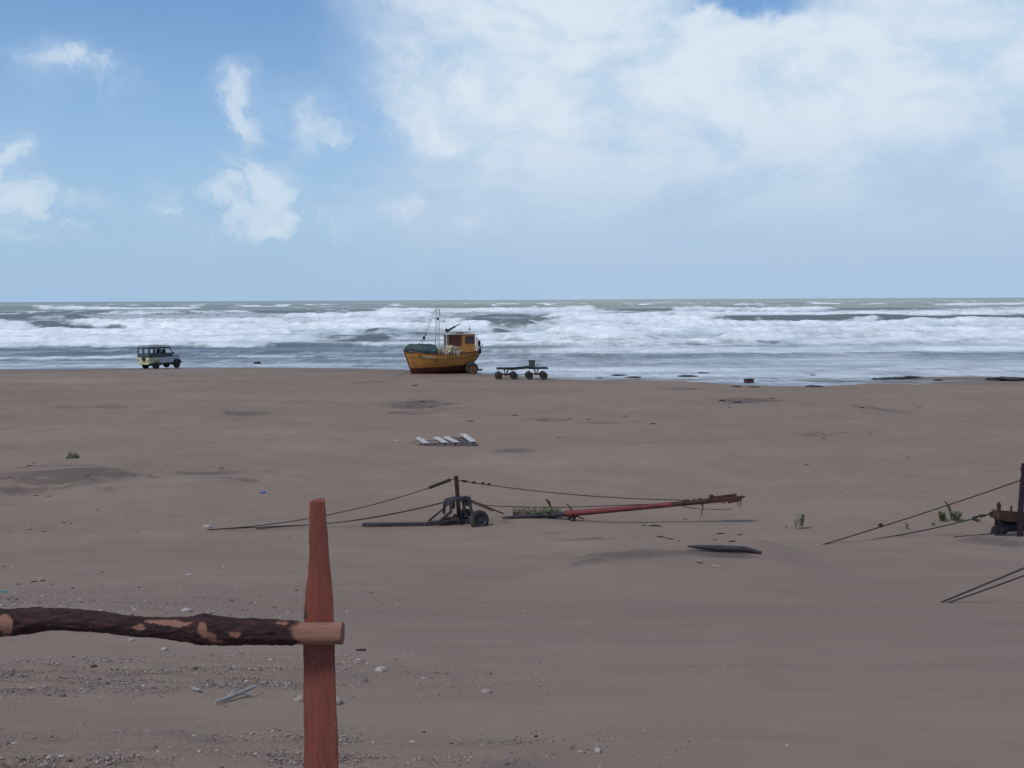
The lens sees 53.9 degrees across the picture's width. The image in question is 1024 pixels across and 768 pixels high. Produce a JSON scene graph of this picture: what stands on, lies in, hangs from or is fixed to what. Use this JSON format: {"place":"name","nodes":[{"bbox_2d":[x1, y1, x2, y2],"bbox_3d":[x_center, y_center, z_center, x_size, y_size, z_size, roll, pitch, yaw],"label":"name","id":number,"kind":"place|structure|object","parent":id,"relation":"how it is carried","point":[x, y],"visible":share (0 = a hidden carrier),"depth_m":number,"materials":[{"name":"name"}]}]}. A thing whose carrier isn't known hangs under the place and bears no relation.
{"place":"outdoors","nodes":[
{"label":"outdoors","id":0,"kind":"place"},
{"bbox_2d":[0,367,1023,767],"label":"sand beach","id":1,"kind":"structure","parent":0,"point":[832,639],"depth_m":18.00,"materials":[{"name":"beige sand"}]},
{"bbox_2d":[66,452,79,458],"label":"weed tuft","id":2,"kind":"object","parent":1,"relation":"on","point":[70,455],"visible":0.81,"depth_m":37.00,"materials":[{"name":"grey plant"}]},
{"bbox_2d":[137,344,181,368],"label":"off road vehicle","id":3,"kind":"object","parent":1,"relation":"on","point":[157,359],"visible":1,"depth_m":93.67,"materials":[{"name":"green paint"}]},
{"bbox_2d":[182,608,192,611],"bbox_3d":[-3.800,2.645,11.771,0.131,0.053,0.082,0,5,0],"label":"shell","id":4,"kind":"object","parent":1,"relation":"on","point":[187,609],"visible":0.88,"depth_m":11.74},
{"bbox_2d":[214,685,255,702],"bbox_3d":[-1.452,1.692,5.405,0.134,0.098,0.338,1,5,12],"label":"driftwood branch","id":5,"kind":"object","parent":1,"relation":"on","point":[232,694],"visible":0.91,"depth_m":5.42,"materials":[{"name":"grey wood"}]},
{"bbox_2d":[232,524,305,528],"bbox_3d":[-5.968,3.448,24.314,2.546,0.135,0.021,-2,5,-23],"label":"cable","id":6,"kind":"object","parent":1,"relation":"on","point":[263,526],"visible":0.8,"depth_m":24.30,"materials":[{"name":"metal"}]},
{"bbox_2d":[294,695,302,701],"bbox_3d":[-1.126,1.675,5.354,0.065,0.039,0.050,0,5,0],"label":"stone","id":7,"kind":"object","parent":1,"relation":"on","point":[299,698],"visible":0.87,"depth_m":5.34,"materials":[{"name":"grey stone"}]},
{"bbox_2d":[207,488,427,529],"bbox_3d":[-4.603,2.979,24.152,5.250,0.838,0.023,-1,5,-9],"label":"cable","id":8,"kind":"object","parent":1,"relation":"on","point":[326,515],"visible":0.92,"depth_m":24.12,"materials":[{"name":"metal"}]},
{"bbox_2d":[303,498,338,767],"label":"fence post","id":9,"kind":"object","parent":1,"relation":"on","point":[321,742],"visible":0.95,"depth_m":3.39,"materials":[{"name":"red wood"}]},
{"bbox_2d":[0,607,344,645],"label":"fence rail","id":10,"kind":"object","parent":9,"relation":"attached to","point":[202,629],"visible":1,"depth_m":3.30,"materials":[{"name":"brown wood"}]},
{"bbox_2d":[336,696,341,704],"bbox_3d":[-0.921,1.653,5.250,0.071,0.052,0.064,0,5,0],"label":"stone","id":11,"kind":"object","parent":1,"relation":"on","point":[338,700],"visible":0.44,"depth_m":5.23,"materials":[{"name":"grey stone"}]},
{"bbox_2d":[256,500,448,528],"bbox_3d":[-3.805,3.128,24.474,4.703,0.591,0.354,-1,5,-7],"label":"cable","id":12,"kind":"object","parent":1,"relation":"on","point":[363,518],"visible":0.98,"depth_m":24.57,"materials":[{"name":"metal"}]},
{"bbox_2d":[375,666,385,671],"bbox_3d":[-0.853,1.855,6.537,0.077,0.050,0.066,0,5,0],"label":"stone","id":13,"kind":"object","parent":1,"relation":"on","point":[380,669],"visible":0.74,"depth_m":6.52,"materials":[{"name":"white stone"}]},
{"bbox_2d":[362,476,503,526],"bbox_3d":[-1.924,2.925,24.542,3.448,1.361,1.370,0,5,0],"label":"winch cart","id":14,"kind":"object","parent":1,"relation":"on","point":[476,518],"visible":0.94,"depth_m":24.43,"materials":[{"name":"metal"}]},
{"bbox_2d":[425,478,452,489],"bbox_3d":[-1.743,2.433,24.528,0.747,0.282,0.080,0,5,0],"label":"turnbuckle","id":15,"kind":"object","parent":14,"relation":"attached to","point":[439,483],"visible":1,"depth_m":24.50,"materials":[{"name":"metal"}]},
{"bbox_2d":[458,480,686,500],"bbox_3d":[1.676,2.595,24.543,5.972,0.544,0.021,0,5,0],"label":"cable","id":16,"kind":"object","parent":14,"relation":"attached to","point":[576,494],"visible":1,"depth_m":24.54,"materials":[{"name":"metal"}]},
{"bbox_2d":[403,309,482,373],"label":"fishing boat","id":17,"kind":"object","parent":1,"relation":"on","point":[439,363],"visible":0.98,"depth_m":84.64,"materials":[{"name":"orange paint"}]},
{"bbox_2d":[404,343,437,353],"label":"tarpaulin","id":18,"kind":"object","parent":17,"relation":"on","point":[425,348],"visible":0.98,"depth_m":83.93,"materials":[{"name":"teal fabric"}]},
{"bbox_2d":[438,345,461,355],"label":"fishing net","id":19,"kind":"object","parent":17,"relation":"on","point":[447,349],"visible":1,"depth_m":84.11,"materials":[{"name":"beige fabric"}]},
{"bbox_2d":[410,433,475,445],"bbox_3d":[-2.723,2.207,39.663,2.688,0.308,1.593,0,5,0],"label":"wooden pallet","id":20,"kind":"object","parent":1,"relation":"on","point":[465,439],"visible":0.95,"depth_m":39.23,"materials":[{"name":"white wood"}]},
{"bbox_2d":[0,505,924,767],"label":"gravel","id":21,"kind":"structure","parent":1,"relation":"on","point":[199,750],"depth_m":5.85,"materials":[{"name":"grey gravel"}]},
{"bbox_2d":[481,689,490,693],"bbox_3d":[-0.142,1.696,5.559,0.054,0.027,0.051,0,5,0],"label":"stone","id":22,"kind":"object","parent":1,"relation":"on","point":[487,691],"visible":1,"depth_m":5.54,"materials":[{"name":"grey stone"}]},
{"bbox_2d":[512,507,524,514],"bbox_3d":[0.161,3.146,24.809,0.354,0.268,0.311,0,5,0],"label":"grass tuft","id":23,"kind":"object","parent":1,"relation":"on","point":[515,512],"visible":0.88,"depth_m":24.80,"materials":[{"name":"green plant"}]},
{"bbox_2d":[494,366,547,379],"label":"trailer","id":24,"kind":"object","parent":1,"relation":"on","point":[542,374],"visible":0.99,"depth_m":77.81,"materials":[{"name":"black paint"}]},
{"bbox_2d":[527,360,537,366],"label":"winch engine","id":25,"kind":"object","parent":24,"relation":"on","point":[531,363],"visible":1,"depth_m":77.92,"materials":[{"name":"black paint"}]},
{"bbox_2d":[521,506,535,514],"bbox_3d":[0.396,3.141,24.699,0.346,0.285,0.447,-3,6,-34],"label":"grass tuft","id":26,"kind":"object","parent":1,"relation":"on","point":[529,510],"visible":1,"depth_m":24.66,"materials":[{"name":"green plant"}]},
{"bbox_2d":[532,506,544,513],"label":"grass tuft","id":27,"kind":"object","parent":1,"relation":"on","point":[537,511],"visible":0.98,"depth_m":24.64,"materials":[{"name":"green plant"}]},
{"bbox_2d":[541,505,554,518],"bbox_3d":[0.896,3.124,24.626,0.366,0.350,0.336,3,6,31],"label":"grass tuft","id":28,"kind":"object","parent":1,"relation":"on","point":[546,510],"visible":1,"depth_m":24.58,"materials":[{"name":"green plant"}]},
{"bbox_2d":[548,506,562,518],"bbox_3d":[1.091,3.155,24.700,0.356,0.302,0.285,-3,5,-27],"label":"grass tuft","id":29,"kind":"object","parent":1,"relation":"on","point":[556,510],"visible":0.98,"depth_m":24.65,"materials":[{"name":"green plant"}]},
{"bbox_2d":[502,493,744,521],"bbox_3d":[2.721,3.049,24.626,5.946,0.717,0.360,0,5,0],"label":"boom pole","id":30,"kind":"object","parent":1,"relation":"on","point":[712,498],"visible":1,"depth_m":24.53,"materials":[{"name":"metal"}]},
{"bbox_2d":[483,503,654,507],"bbox_3d":[1.467,2.913,24.570,4.980,0.208,0.021,0,5,0],"label":"cable","id":31,"kind":"object","parent":30,"relation":"attached to","point":[565,507],"visible":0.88,"depth_m":24.57,"materials":[{"name":"metal"}]},
{"bbox_2d":[688,545,761,553],"bbox_3d":[3.799,2.963,17.990,1.322,0.176,0.110,0,5,0],"label":"driftwood log","id":32,"kind":"object","parent":1,"relation":"on","point":[730,548],"visible":1,"depth_m":17.95,"materials":[{"name":"wood"}]},
{"bbox_2d":[744,378,753,382],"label":"crate","id":33,"kind":"object","parent":1,"relation":"on","point":[749,380],"visible":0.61,"depth_m":76.76,"materials":[{"name":"black paint"}]},
{"bbox_2d":[797,513,804,528],"bbox_3d":[6.710,3.197,23.386,0.222,0.395,0.254,0,5,0],"label":"beach plant","id":34,"kind":"object","parent":1,"relation":"on","point":[802,519],"visible":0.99,"depth_m":23.39,"materials":[{"name":"green plant"}]},
{"bbox_2d":[805,385,822,386],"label":"seaweed clump","id":35,"kind":"object","parent":1,"relation":"on","point":[813,386],"visible":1,"depth_m":69.44,"materials":[{"name":"grey plant"}]},
{"bbox_2d":[873,377,896,379],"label":"seaweed clump","id":36,"kind":"object","parent":1,"relation":"on","point":[886,378],"visible":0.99,"depth_m":78.60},
{"bbox_2d":[893,376,920,378],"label":"seaweed clump","id":37,"kind":"object","parent":1,"relation":"on","point":[907,377],"visible":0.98,"depth_m":78.49,"materials":[{"name":"black plant"}]},
{"bbox_2d":[821,480,1020,544],"bbox_3d":[8.950,2.798,21.973,5.092,1.199,0.027,-1,5,-14],"label":"cable","id":38,"kind":"object","parent":1,"relation":"on","point":[921,513],"visible":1,"depth_m":21.96,"materials":[{"name":"metal"}]},
{"bbox_2d":[869,517,977,539],"bbox_3d":[8.910,3.234,22.309,3.709,0.272,0.027,-2,5,-22],"label":"cable","id":39,"kind":"object","parent":1,"relation":"on","point":[929,528],"visible":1,"depth_m":22.46,"materials":[{"name":"metal"}]},
{"bbox_2d":[938,509,946,521],"bbox_3d":[10.604,3.260,24.834,0.262,0.299,0.319,0,5,0],"label":"beach plant","id":40,"kind":"object","parent":1,"relation":"on","point":[942,517],"visible":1,"depth_m":24.83,"materials":[{"name":"green plant"}]},
{"bbox_2d":[948,508,962,520],"bbox_3d":[10.963,3.261,24.940,0.404,0.296,0.437,2,5,28],"label":"beach plant","id":41,"kind":"object","parent":1,"relation":"on","point":[954,514],"visible":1,"depth_m":24.95,"materials":[{"name":"green plant"}]},
{"bbox_2d":[954,533,998,536],"bbox_3d":[10.416,3.377,22.529,1.757,0.162,0.023,-3,6,-33],"label":"cable","id":42,"kind":"object","parent":1,"relation":"on","point":[977,534],"visible":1,"depth_m":22.55,"materials":[{"name":"metal"}]},
{"bbox_2d":[940,567,1023,602],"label":"cable","id":43,"kind":"object","parent":1,"relation":"on","point":[984,584],"visible":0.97,"depth_m":12.96,"materials":[{"name":"metal"}]},
{"bbox_2d":[946,575,1023,602],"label":"cable","id":44,"kind":"object","parent":1,"relation":"on","point":[986,589],"visible":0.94,"depth_m":12.86,"materials":[{"name":"metal"}]},
{"bbox_2d":[985,376,1023,380],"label":"seaweed clump","id":45,"kind":"object","parent":1,"relation":"on","point":[1002,378],"visible":1,"depth_m":76.73,"materials":[{"name":"black plant"}]},
{"bbox_2d":[990,502,1023,534],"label":"anchor winch","id":46,"kind":"object","parent":1,"relation":"on","point":[1005,522],"visible":0.96,"depth_m":22.92,"materials":[{"name":"metal"}]},
{"bbox_2d":[972,511,992,520],"bbox_3d":[10.758,3.013,22.976,0.529,0.228,0.068,0,5,0],"label":"shackle","id":47,"kind":"object","parent":46,"relation":"attached to","point":[984,515],"visible":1,"depth_m":22.96,"materials":[{"name":"metal"}]},
{"bbox_2d":[1017,463,1023,536],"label":"steel post","id":48,"kind":"object","parent":1,"relation":"on","point":[1020,515],"visible":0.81,"depth_m":22.57,"materials":[{"name":"brown metal"}]},
{"bbox_2d":[0,298,1023,385],"bbox_3d":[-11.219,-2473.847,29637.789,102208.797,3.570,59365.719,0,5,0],"label":"sea","id":49,"kind":"structure","parent":0,"point":[734,341],"depth_m":156.43,"materials":[{"name":"liquid"}]},
{"bbox_2d":[0,0,1023,301],"label":"sky","id":50,"kind":"structure","parent":0,"point":[151,150],"materials":[{"name":"blue"}]}
]}

